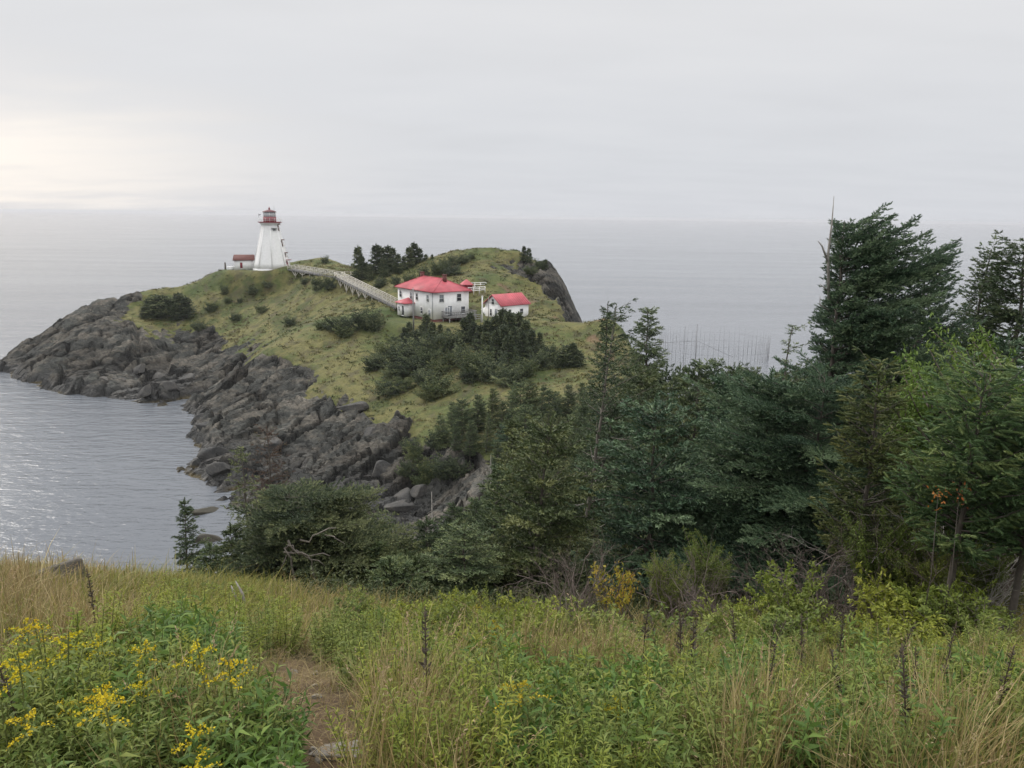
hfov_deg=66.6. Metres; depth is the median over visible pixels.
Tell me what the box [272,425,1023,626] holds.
bank undergrowth
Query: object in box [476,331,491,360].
spruce
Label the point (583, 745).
meadow plant
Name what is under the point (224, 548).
spruce
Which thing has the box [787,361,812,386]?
spruce
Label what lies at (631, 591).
yellow bush
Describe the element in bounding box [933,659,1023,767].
grass tuft
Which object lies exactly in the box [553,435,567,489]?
spruce
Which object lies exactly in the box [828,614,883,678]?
leafy herb
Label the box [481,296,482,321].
mast
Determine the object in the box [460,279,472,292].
lookout hut
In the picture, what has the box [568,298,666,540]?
tall spruce
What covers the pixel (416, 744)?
feathery weed
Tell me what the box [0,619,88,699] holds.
feathery weed
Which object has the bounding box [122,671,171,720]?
goldenrod
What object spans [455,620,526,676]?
leafy herb
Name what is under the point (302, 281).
shrub
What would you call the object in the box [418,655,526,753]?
feathery weed
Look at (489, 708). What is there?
feathery weed
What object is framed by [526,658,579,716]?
leafy herb
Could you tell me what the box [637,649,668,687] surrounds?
leafy herb
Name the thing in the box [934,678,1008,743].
meadow plant
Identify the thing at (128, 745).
meadow plant
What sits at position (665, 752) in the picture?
meadow plant
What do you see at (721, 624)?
rim bush
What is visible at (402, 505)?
boulder
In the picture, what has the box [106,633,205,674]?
leafy clump
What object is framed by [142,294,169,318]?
spruce
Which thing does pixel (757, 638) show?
meadow plant
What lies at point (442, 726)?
grass tuft
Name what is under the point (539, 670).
meadow plant
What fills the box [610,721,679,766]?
leafy herb
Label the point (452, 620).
feathery weed
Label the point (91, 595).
seed stalk
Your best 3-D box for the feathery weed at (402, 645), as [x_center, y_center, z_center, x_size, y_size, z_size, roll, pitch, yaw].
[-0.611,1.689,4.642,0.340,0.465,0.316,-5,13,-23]
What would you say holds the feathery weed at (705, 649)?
on the headland ground at (232, 394)
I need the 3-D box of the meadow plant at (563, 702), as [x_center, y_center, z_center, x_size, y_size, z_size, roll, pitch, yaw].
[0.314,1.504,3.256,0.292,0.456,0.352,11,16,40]
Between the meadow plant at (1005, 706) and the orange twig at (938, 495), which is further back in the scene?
the orange twig at (938, 495)
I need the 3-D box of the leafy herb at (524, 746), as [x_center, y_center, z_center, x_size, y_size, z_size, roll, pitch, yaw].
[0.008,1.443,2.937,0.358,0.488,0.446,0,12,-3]
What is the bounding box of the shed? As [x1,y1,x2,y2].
[227,255,254,269]
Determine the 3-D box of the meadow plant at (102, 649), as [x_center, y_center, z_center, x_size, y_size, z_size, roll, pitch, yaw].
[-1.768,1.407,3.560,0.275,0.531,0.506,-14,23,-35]
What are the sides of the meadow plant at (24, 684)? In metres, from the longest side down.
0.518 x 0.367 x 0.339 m
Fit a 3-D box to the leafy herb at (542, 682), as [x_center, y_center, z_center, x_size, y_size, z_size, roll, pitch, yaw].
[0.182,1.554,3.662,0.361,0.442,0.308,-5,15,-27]
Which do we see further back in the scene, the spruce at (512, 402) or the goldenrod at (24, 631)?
the spruce at (512, 402)
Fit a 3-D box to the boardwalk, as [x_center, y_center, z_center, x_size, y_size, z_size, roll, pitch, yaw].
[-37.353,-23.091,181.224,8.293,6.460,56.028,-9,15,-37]
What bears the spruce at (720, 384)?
on the headland ground at (232, 394)
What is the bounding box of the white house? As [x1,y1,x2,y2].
[394,272,476,322]
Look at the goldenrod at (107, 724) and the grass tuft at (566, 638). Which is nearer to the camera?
the goldenrod at (107, 724)
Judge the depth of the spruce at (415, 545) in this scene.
18.79 m
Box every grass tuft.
[0,550,38,589]
[0,562,75,606]
[0,564,67,629]
[0,571,124,629]
[0,588,124,686]
[2,569,84,611]
[3,550,56,590]
[3,578,136,647]
[9,582,93,642]
[24,603,147,663]
[36,685,283,767]
[45,589,158,643]
[51,590,139,639]
[72,638,294,767]
[93,605,258,715]
[114,585,181,623]
[139,648,296,765]
[208,648,334,738]
[276,697,483,767]
[292,632,485,766]
[309,608,465,764]
[313,607,485,711]
[320,634,496,767]
[331,664,485,763]
[335,604,482,713]
[335,695,450,767]
[364,652,528,767]
[369,710,513,767]
[371,696,575,767]
[372,698,542,762]
[374,697,541,767]
[378,685,502,766]
[381,670,620,765]
[388,709,550,767]
[391,623,537,721]
[415,653,524,725]
[423,651,575,759]
[428,618,548,681]
[453,709,689,767]
[459,594,578,673]
[489,599,618,672]
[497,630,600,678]
[509,608,621,665]
[515,703,724,767]
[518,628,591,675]
[531,593,648,689]
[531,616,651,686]
[536,610,669,674]
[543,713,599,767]
[553,621,641,671]
[574,606,672,673]
[602,606,743,674]
[626,614,691,665]
[643,673,808,767]
[644,640,897,767]
[658,615,716,653]
[659,655,827,765]
[672,618,827,763]
[679,624,888,767]
[680,693,791,767]
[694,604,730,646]
[707,618,912,702]
[761,635,829,685]
[775,663,1005,767]
[783,668,1005,767]
[790,627,860,680]
[803,685,1019,767]
[827,651,990,726]
[831,638,931,696]
[833,667,983,767]
[870,625,1023,767]
[874,622,971,687]
[901,673,1023,767]
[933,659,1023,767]
[943,613,1000,656]
[960,630,1023,752]
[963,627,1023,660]
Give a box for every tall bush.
[866,312,1023,573]
[870,334,1023,584]
[904,328,1023,607]
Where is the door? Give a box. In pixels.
[447,305,452,315]
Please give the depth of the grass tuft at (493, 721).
2.98 m
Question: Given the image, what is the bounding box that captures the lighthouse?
[253,208,291,270]
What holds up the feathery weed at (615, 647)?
on the headland ground at (232, 394)
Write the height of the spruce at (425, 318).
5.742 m
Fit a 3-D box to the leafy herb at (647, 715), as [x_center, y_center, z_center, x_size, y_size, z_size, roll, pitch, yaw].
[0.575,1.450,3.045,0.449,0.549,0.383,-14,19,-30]
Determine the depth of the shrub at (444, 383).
119.28 m
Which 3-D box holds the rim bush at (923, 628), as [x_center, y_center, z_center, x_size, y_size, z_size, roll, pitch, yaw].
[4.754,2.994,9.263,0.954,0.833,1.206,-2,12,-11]
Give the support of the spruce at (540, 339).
on the headland ground at (232, 394)
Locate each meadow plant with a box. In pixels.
[0,630,39,767]
[0,644,92,767]
[0,667,61,760]
[0,707,123,767]
[1,714,98,767]
[5,662,103,745]
[20,644,103,734]
[29,664,132,766]
[32,711,108,767]
[57,709,158,767]
[59,689,116,758]
[59,692,137,763]
[63,711,158,767]
[79,681,223,765]
[82,625,150,698]
[85,617,178,690]
[89,669,162,707]
[93,720,184,767]
[93,722,174,767]
[115,663,219,727]
[120,657,223,720]
[120,666,203,743]
[136,705,187,767]
[137,642,218,765]
[146,691,285,767]
[148,629,243,711]
[148,661,285,767]
[160,639,232,715]
[193,694,289,764]
[200,644,257,701]
[201,647,277,752]
[206,643,254,714]
[228,600,274,661]
[235,690,308,765]
[249,697,301,763]
[268,599,314,657]
[307,601,343,653]
[308,613,362,666]
[309,601,341,662]
[313,588,357,657]
[320,600,381,649]
[330,611,389,664]
[331,619,386,691]
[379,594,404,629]
[409,606,438,640]
[451,653,505,707]
[452,636,520,684]
[462,653,566,698]
[463,627,518,698]
[487,680,539,735]
[492,676,562,764]
[509,657,549,688]
[516,714,637,767]
[531,725,590,767]
[539,686,657,767]
[548,694,629,744]
[558,645,616,686]
[564,644,624,733]
[567,661,683,749]
[568,637,633,697]
[573,685,675,721]
[578,682,703,763]
[589,690,701,767]
[590,698,675,767]
[591,610,647,666]
[592,629,639,683]
[602,684,667,735]
[608,707,665,767]
[618,632,689,693]
[631,729,699,767]
[636,646,709,729]
[650,674,671,706]
[654,640,712,687]
[658,656,721,699]
[660,699,708,767]
[661,684,724,767]
[665,644,726,687]
[674,655,745,719]
[679,668,738,723]
[680,670,726,722]
[684,648,781,767]
[689,682,746,701]
[693,716,771,767]
[696,619,738,675]
[709,667,748,701]
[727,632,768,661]
[732,617,768,653]
[745,644,821,704]
[772,614,819,672]
[776,657,876,726]
[777,631,814,672]
[782,626,829,684]
[791,656,883,723]
[799,668,850,711]
[800,653,909,726]
[813,655,871,685]
[814,660,877,703]
[814,664,869,703]
[824,715,910,767]
[831,687,959,767]
[845,683,948,767]
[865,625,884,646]
[872,641,948,691]
[876,631,922,673]
[904,623,989,701]
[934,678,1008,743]
[936,626,992,667]
[940,688,1023,767]
[958,614,1021,663]
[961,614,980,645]
[982,660,1023,767]
[985,659,1023,720]
[986,658,1021,725]
[987,624,1022,654]
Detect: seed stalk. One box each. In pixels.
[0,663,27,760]
[86,568,101,631]
[418,606,433,707]
[636,587,652,667]
[649,616,656,650]
[674,611,687,648]
[675,599,683,654]
[688,623,697,666]
[689,619,697,645]
[730,608,737,658]
[766,640,776,685]
[767,620,786,661]
[768,618,777,649]
[797,614,805,667]
[830,648,845,711]
[836,608,845,658]
[885,621,915,682]
[897,643,913,757]
[911,646,919,689]
[938,621,958,697]
[989,645,1015,727]
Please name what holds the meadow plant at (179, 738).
on the headland ground at (232, 394)
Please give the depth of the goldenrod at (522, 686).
3.01 m
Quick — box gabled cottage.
[481,292,530,316]
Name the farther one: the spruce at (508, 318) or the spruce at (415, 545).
the spruce at (508, 318)
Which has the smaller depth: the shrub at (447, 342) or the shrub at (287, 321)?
the shrub at (447, 342)
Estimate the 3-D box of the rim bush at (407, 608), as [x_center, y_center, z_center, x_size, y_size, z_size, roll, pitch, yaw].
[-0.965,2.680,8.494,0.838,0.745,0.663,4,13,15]
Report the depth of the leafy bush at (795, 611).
10.35 m
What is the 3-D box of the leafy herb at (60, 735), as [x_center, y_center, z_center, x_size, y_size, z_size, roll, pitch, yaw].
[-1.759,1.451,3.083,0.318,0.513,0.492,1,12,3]
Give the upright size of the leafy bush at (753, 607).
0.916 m
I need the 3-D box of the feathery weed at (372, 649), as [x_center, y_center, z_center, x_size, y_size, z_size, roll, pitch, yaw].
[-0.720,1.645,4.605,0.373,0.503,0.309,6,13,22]
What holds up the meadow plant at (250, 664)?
on the headland ground at (232, 394)
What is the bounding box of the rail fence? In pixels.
[468,286,484,294]
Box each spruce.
[138,306,148,318]
[139,298,157,315]
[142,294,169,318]
[150,295,171,317]
[164,297,172,315]
[167,291,193,316]
[169,303,183,320]
[171,497,210,574]
[174,296,197,318]
[188,541,233,576]
[196,520,275,581]
[217,476,418,590]
[220,445,259,539]
[240,424,294,508]
[343,501,406,541]
[349,246,362,279]
[353,538,432,595]
[355,255,368,279]
[361,262,367,278]
[364,263,375,279]
[365,552,452,603]
[367,243,381,273]
[377,258,391,276]
[378,246,384,268]
[382,244,394,270]
[385,532,432,559]
[388,247,396,267]
[390,254,405,272]
[400,255,408,269]
[400,327,407,343]
[403,246,414,268]
[403,553,466,602]
[405,321,412,338]
[408,516,454,551]
[409,241,421,263]
[409,329,419,344]
[416,247,424,261]
[419,312,430,333]
[421,518,513,604]
[422,542,494,606]
[426,322,439,342]
[432,415,453,450]
[437,324,444,335]
[437,502,483,543]
[444,401,461,427]
[445,397,480,437]
[448,517,483,549]
[449,426,465,451]
[456,318,469,341]
[461,420,485,458]
[461,496,490,526]
[461,530,552,603]
[465,312,478,336]
[466,321,479,344]
[468,501,496,539]
[470,394,488,431]
[471,323,486,350]
[473,461,546,562]
[473,478,495,524]
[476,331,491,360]
[476,411,607,601]
[480,319,497,346]
[481,415,498,452]
[483,387,506,426]
[484,442,507,484]
[485,329,507,361]
[485,466,514,525]
[487,416,549,551]
[490,314,500,345]
[490,423,517,464]
[493,323,510,353]
[495,307,510,329]
[495,334,519,366]
[496,400,512,437]
[499,378,539,424]
[501,413,514,438]
[502,310,517,330]
[503,446,561,540]
[504,384,521,418]
[506,404,543,453]
[508,326,522,358]
[513,311,526,333]
[513,330,532,362]
[519,246,527,260]
[519,319,532,346]
[523,379,545,420]
[525,248,533,263]
[525,329,538,354]
[535,385,551,421]
[536,332,544,349]
[541,390,568,429]
[541,404,559,451]
[549,391,566,421]
[552,352,566,368]
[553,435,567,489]
[554,344,577,366]
[554,415,561,436]
[555,432,588,498]
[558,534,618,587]
[560,408,639,542]
[561,342,583,366]
[561,384,577,419]
[563,403,596,450]
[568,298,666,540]
[568,402,593,464]
[568,405,632,552]
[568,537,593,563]
[569,350,586,366]
[572,382,591,416]
[573,446,589,506]
[576,301,624,479]
[577,390,592,417]
[578,390,726,601]
[585,379,600,408]
[597,442,656,550]
[600,360,693,510]
[606,306,676,443]
[620,348,905,608]
[638,384,675,453]
[647,363,693,429]
[665,358,722,484]
[665,401,829,561]
[670,362,689,410]
[672,364,699,450]
[672,383,710,426]
[683,371,745,526]
[689,369,750,444]
[691,366,827,594]
[693,369,713,405]
[706,357,726,386]
[714,376,737,482]
[720,362,758,378]
[726,363,743,375]
[744,366,760,376]
[766,370,809,401]
[775,322,818,407]
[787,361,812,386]
[802,198,976,537]
[807,345,930,624]
[880,344,1023,634]
[892,237,987,524]
[940,230,1023,395]
[942,370,1023,633]
[948,234,1020,369]
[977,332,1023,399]
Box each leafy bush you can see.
[155,578,183,596]
[167,578,194,591]
[194,580,226,595]
[202,583,227,603]
[214,579,255,597]
[230,587,274,603]
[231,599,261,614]
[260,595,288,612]
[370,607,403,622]
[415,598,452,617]
[432,586,477,633]
[437,593,469,636]
[477,590,533,630]
[492,599,540,631]
[509,597,557,634]
[691,583,735,634]
[729,593,773,634]
[743,556,828,624]
[763,560,829,634]
[847,561,909,632]
[880,576,943,630]
[890,579,981,631]
[931,571,1008,630]
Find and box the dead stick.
[235,581,245,600]
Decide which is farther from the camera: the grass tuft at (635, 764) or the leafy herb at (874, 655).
the leafy herb at (874, 655)
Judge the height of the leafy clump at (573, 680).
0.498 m
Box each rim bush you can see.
[320,591,367,623]
[341,584,374,615]
[380,598,461,634]
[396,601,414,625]
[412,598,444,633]
[433,593,480,645]
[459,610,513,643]
[474,607,522,634]
[497,611,543,642]
[509,597,562,645]
[543,595,597,646]
[548,595,593,639]
[564,603,623,645]
[581,606,643,651]
[614,602,728,652]
[624,618,662,642]
[636,625,691,648]
[674,618,715,648]
[702,606,840,654]
[704,602,762,648]
[756,604,828,649]
[761,614,828,659]
[807,620,835,646]
[816,604,866,654]
[825,612,904,659]
[853,588,969,654]
[862,610,903,650]
[888,597,974,635]
[914,584,1020,649]
[918,581,974,639]
[954,610,1023,650]
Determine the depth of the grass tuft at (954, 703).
3.31 m
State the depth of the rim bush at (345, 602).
9.36 m
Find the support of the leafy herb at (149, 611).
on the headland ground at (232, 394)
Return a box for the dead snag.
[428,492,432,531]
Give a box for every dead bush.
[485,543,587,629]
[500,522,641,616]
[618,530,751,632]
[655,543,775,625]
[689,500,889,630]
[761,527,885,631]
[775,480,1023,619]
[834,482,977,635]
[922,539,1023,634]
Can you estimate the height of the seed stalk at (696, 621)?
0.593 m
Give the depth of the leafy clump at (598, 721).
3.23 m
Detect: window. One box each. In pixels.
[439,294,443,302]
[457,293,461,301]
[460,306,465,313]
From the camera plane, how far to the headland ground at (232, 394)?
145.42 m
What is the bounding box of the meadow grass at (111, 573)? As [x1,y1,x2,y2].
[0,533,1023,767]
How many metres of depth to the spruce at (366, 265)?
183.10 m
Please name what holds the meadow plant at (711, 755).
on the headland ground at (232, 394)
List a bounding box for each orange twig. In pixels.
[919,485,946,638]
[940,482,970,636]
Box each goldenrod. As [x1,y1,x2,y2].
[0,648,54,764]
[4,617,46,671]
[4,708,54,767]
[5,663,47,699]
[18,618,62,675]
[46,630,97,703]
[47,698,82,751]
[69,684,135,766]
[76,688,109,735]
[77,681,142,767]
[79,633,114,669]
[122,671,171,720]
[128,639,159,676]
[168,638,222,719]
[170,722,220,767]
[179,751,223,767]
[198,657,256,719]
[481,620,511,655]
[493,679,554,734]
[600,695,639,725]
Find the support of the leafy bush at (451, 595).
on the headland ground at (232, 394)
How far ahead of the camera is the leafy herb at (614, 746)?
3.00 m
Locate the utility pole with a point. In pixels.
(412, 291)
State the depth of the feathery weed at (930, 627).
5.48 m
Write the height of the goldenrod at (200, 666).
0.691 m
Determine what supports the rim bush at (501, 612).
on the headland ground at (232, 394)
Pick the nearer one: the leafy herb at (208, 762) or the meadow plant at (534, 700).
the leafy herb at (208, 762)
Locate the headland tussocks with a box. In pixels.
[127,247,635,454]
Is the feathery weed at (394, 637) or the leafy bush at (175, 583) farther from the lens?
the leafy bush at (175, 583)
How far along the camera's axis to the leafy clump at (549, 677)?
3.68 m
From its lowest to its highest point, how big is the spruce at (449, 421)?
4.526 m
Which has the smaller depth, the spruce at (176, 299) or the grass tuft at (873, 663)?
the grass tuft at (873, 663)
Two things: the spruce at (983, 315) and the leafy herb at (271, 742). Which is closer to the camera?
the leafy herb at (271, 742)
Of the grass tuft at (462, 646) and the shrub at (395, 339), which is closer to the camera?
the grass tuft at (462, 646)
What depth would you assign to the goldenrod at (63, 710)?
3.07 m
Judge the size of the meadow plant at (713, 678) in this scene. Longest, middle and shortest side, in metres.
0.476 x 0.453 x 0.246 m
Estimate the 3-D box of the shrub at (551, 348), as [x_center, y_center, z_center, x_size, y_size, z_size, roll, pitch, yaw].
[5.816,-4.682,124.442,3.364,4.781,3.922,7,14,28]
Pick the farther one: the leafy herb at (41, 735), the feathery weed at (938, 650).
the feathery weed at (938, 650)
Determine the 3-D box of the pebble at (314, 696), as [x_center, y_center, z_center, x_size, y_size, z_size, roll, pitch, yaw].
[-1.127,1.796,4.481,0.071,0.041,0.057,-3,13,-17]
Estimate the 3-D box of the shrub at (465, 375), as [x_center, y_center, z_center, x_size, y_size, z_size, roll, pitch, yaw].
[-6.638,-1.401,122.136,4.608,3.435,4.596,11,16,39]
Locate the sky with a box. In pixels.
[0,0,1023,224]
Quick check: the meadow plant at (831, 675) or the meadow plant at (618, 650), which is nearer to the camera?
the meadow plant at (831, 675)
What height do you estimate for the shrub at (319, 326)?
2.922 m
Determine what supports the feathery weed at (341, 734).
on the headland ground at (232, 394)
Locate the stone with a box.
[309,740,370,761]
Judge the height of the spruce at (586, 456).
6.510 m
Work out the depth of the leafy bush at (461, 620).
9.12 m
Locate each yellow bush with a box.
[588,561,640,616]
[609,561,639,619]
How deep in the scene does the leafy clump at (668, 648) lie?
5.62 m
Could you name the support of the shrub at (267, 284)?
on the headland ground at (232, 394)
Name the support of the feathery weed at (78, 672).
on the headland ground at (232, 394)
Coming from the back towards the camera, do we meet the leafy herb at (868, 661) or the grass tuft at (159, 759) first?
the leafy herb at (868, 661)
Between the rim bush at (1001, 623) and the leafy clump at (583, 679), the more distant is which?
the rim bush at (1001, 623)
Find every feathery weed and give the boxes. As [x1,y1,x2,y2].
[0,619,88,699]
[0,641,49,717]
[0,643,69,713]
[1,612,100,672]
[1,625,95,693]
[20,665,123,716]
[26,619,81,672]
[26,650,127,708]
[32,635,139,708]
[41,639,121,691]
[54,657,150,765]
[55,601,134,668]
[59,658,115,716]
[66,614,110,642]
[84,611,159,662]
[90,587,129,657]
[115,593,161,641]
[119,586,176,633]
[120,654,192,709]
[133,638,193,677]
[135,571,167,618]
[139,573,185,606]
[148,579,190,615]
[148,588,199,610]
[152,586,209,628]
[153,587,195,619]
[165,622,209,693]
[199,589,247,651]
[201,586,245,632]
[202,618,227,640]
[219,598,276,664]
[238,600,283,650]
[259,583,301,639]
[323,680,423,767]
[353,639,432,731]
[354,601,397,653]
[354,612,418,679]
[363,594,397,650]
[365,674,453,764]
[368,642,427,702]
[377,683,438,766]
[380,632,439,677]
[381,660,413,735]
[382,678,498,767]
[385,694,456,767]
[388,600,448,672]
[390,628,439,674]
[392,712,489,767]
[396,620,434,652]
[398,617,478,660]
[398,685,471,767]
[404,624,446,664]
[411,675,512,745]
[412,674,524,767]
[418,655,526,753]
[419,614,487,673]
[423,636,474,718]
[426,694,494,749]
[432,649,513,762]
[437,646,491,723]
[450,654,515,694]
[455,702,489,767]
[466,656,562,718]
[469,609,522,673]
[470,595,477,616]
[471,675,533,716]
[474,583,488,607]
[474,705,572,767]
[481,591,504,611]
[481,709,537,767]
[501,630,574,681]
[512,641,562,689]
[514,648,583,693]
[518,732,621,767]
[531,692,600,767]
[547,718,627,767]
[549,751,610,767]
[551,719,653,767]
[580,630,644,701]
[580,722,664,767]
[602,664,655,718]
[608,692,658,747]
[630,713,677,767]
[638,640,702,711]
[639,639,717,758]
[684,636,722,667]
[700,633,762,695]
[731,640,811,698]
[733,694,798,762]
[746,637,797,701]
[775,662,826,706]
[776,687,847,767]
[879,702,957,767]
[884,659,984,729]
[924,632,969,674]
[927,622,984,663]
[934,660,984,688]
[942,624,984,657]
[984,622,1023,676]
[988,659,1023,719]
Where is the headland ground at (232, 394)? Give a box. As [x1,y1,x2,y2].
[0,248,1023,767]
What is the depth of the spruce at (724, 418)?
17.73 m
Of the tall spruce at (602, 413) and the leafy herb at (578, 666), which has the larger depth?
the tall spruce at (602, 413)
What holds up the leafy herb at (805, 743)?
on the headland ground at (232, 394)
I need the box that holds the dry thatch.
[0,561,1023,767]
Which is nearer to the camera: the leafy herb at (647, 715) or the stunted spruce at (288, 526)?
the leafy herb at (647, 715)
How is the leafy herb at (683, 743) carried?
on the headland ground at (232, 394)
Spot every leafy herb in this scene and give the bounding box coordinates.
[0,664,119,763]
[0,679,110,767]
[13,709,61,755]
[43,734,139,767]
[46,667,141,766]
[49,653,157,699]
[62,664,197,767]
[75,658,197,742]
[77,704,150,767]
[85,680,176,731]
[88,667,184,749]
[105,615,179,673]
[106,701,178,767]
[110,656,154,697]
[118,593,193,644]
[119,605,179,659]
[125,640,200,702]
[134,593,211,649]
[135,604,204,641]
[139,603,221,646]
[144,604,210,659]
[160,673,281,767]
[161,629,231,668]
[169,609,245,649]
[173,699,308,767]
[177,728,302,767]
[184,625,251,687]
[185,674,277,711]
[186,627,233,677]
[192,637,249,693]
[197,666,301,749]
[197,688,300,757]
[198,624,248,695]
[201,692,272,767]
[203,715,308,767]
[207,681,290,727]
[210,720,269,767]
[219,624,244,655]
[231,718,309,767]
[265,686,319,757]
[434,649,521,691]
[453,680,547,725]
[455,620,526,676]
[460,619,527,676]
[461,631,535,689]
[465,685,558,767]
[466,716,529,744]
[471,651,542,695]
[484,685,560,767]
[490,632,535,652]
[499,703,556,758]
[509,708,576,753]
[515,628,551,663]
[523,667,572,702]
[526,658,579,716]
[534,665,641,738]
[537,645,592,686]
[559,647,596,680]
[565,662,625,717]
[577,645,635,707]
[579,701,649,767]
[592,651,657,710]
[605,697,672,764]
[609,682,707,767]
[610,644,670,701]
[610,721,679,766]
[616,654,682,740]
[629,664,696,719]
[636,628,721,685]
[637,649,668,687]
[644,710,695,767]
[666,681,707,731]
[705,658,778,712]
[711,650,780,693]
[718,634,789,686]
[727,631,777,681]
[727,690,828,767]
[749,637,798,669]
[761,678,806,706]
[771,652,812,703]
[773,683,843,767]
[797,682,874,744]
[822,652,872,693]
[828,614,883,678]
[833,687,958,767]
[840,644,897,673]
[840,649,888,680]
[843,656,892,720]
[851,630,893,666]
[855,641,888,672]
[860,691,916,739]
[889,657,999,729]
[902,638,964,677]
[918,646,988,680]
[951,639,1023,690]
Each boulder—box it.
[33,557,85,583]
[99,376,108,382]
[133,364,145,373]
[138,384,152,397]
[152,372,166,380]
[160,381,178,390]
[179,373,194,381]
[190,506,218,515]
[194,413,202,420]
[195,421,208,430]
[195,533,222,542]
[196,447,229,458]
[206,462,230,476]
[261,437,281,449]
[335,401,368,411]
[364,427,376,435]
[372,460,390,476]
[384,499,414,512]
[394,487,412,500]
[410,484,426,498]
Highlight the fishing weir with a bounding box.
[659,324,770,367]
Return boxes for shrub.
[191,318,210,330]
[203,301,218,311]
[220,283,229,294]
[223,296,232,303]
[228,312,241,320]
[236,296,242,302]
[246,284,258,294]
[253,305,269,312]
[261,280,272,287]
[280,316,297,324]
[300,278,307,283]
[309,275,324,290]
[314,319,328,329]
[321,255,328,263]
[321,315,349,330]
[322,276,336,290]
[331,321,355,338]
[339,314,356,329]
[351,308,367,330]
[360,303,384,331]
[361,354,381,372]
[366,349,393,369]
[367,338,403,359]
[371,375,402,398]
[372,276,387,287]
[379,358,407,380]
[384,330,408,348]
[385,338,424,363]
[388,376,415,391]
[390,274,400,285]
[393,351,430,376]
[394,457,413,479]
[398,436,417,450]
[402,272,415,281]
[402,437,423,463]
[403,325,431,344]
[404,335,432,354]
[409,451,442,485]
[411,364,442,386]
[412,346,443,368]
[413,381,443,401]
[415,328,449,354]
[418,266,431,276]
[419,370,460,396]
[424,429,450,449]
[426,354,456,374]
[426,449,458,480]
[429,258,447,274]
[436,256,451,268]
[440,264,464,275]
[440,326,468,353]
[440,348,465,365]
[446,253,462,266]
[447,453,473,480]
[449,338,479,367]
[455,363,481,383]
[456,254,470,263]
[457,345,496,377]
[469,349,511,382]
[489,363,527,386]
[509,352,539,376]
[521,264,537,273]
[524,347,553,370]
[533,258,548,269]
[536,340,559,362]
[642,547,690,617]
[676,527,736,609]
[827,491,940,620]
[884,516,963,602]
[934,526,1017,608]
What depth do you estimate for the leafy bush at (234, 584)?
10.31 m
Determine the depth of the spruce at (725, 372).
47.13 m
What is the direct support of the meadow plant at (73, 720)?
on the headland ground at (232, 394)
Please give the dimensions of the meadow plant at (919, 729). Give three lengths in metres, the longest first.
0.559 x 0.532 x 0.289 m
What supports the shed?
on the headland ground at (232, 394)
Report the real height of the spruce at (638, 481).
5.088 m
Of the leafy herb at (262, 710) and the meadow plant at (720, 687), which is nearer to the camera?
the leafy herb at (262, 710)
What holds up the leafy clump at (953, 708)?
on the headland ground at (232, 394)
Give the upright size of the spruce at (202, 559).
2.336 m
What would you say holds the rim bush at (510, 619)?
on the headland ground at (232, 394)
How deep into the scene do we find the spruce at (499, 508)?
20.38 m
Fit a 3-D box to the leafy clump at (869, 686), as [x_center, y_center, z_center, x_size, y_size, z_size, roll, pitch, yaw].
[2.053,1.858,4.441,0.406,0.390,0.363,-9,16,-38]
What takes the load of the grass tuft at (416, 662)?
on the headland ground at (232, 394)
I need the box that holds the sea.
[0,212,1023,575]
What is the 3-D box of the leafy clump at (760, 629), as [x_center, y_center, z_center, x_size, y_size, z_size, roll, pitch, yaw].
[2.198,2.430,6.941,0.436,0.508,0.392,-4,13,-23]
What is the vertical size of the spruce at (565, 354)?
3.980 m
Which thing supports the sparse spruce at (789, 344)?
on the headland ground at (232, 394)
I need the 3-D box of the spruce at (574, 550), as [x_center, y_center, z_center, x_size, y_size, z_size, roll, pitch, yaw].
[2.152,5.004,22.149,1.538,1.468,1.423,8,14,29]
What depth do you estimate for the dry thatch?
5.16 m
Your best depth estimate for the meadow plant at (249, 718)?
3.13 m
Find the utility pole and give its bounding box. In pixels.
[410,289,415,329]
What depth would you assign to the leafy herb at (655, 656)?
4.47 m
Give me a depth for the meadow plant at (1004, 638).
7.48 m
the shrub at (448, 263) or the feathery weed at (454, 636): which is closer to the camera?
the feathery weed at (454, 636)
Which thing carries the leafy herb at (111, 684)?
on the headland ground at (232, 394)
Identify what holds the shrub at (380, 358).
on the headland ground at (232, 394)
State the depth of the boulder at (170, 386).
156.33 m
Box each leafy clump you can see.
[0,665,60,762]
[41,634,116,684]
[45,641,131,702]
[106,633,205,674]
[150,641,197,685]
[156,601,221,629]
[345,599,390,640]
[349,636,388,661]
[375,635,449,694]
[377,658,485,717]
[440,623,495,659]
[450,647,502,671]
[531,697,673,752]
[533,633,575,661]
[533,672,608,737]
[536,651,626,703]
[538,667,612,754]
[560,709,665,750]
[568,673,657,720]
[604,647,676,675]
[627,638,674,657]
[694,673,749,712]
[717,636,743,660]
[717,643,747,666]
[718,644,769,670]
[727,628,786,654]
[735,624,780,659]
[762,630,798,653]
[795,714,844,766]
[818,697,884,763]
[836,674,899,707]
[868,661,938,700]
[869,678,988,725]
[883,665,925,702]
[903,682,1006,734]
[909,682,987,723]
[934,655,1023,693]
[952,645,1022,681]
[954,646,1015,702]
[964,646,1023,693]
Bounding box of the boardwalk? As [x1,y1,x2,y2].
[287,264,397,308]
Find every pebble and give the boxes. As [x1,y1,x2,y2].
[310,694,321,698]
[314,756,322,763]
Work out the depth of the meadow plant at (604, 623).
5.13 m

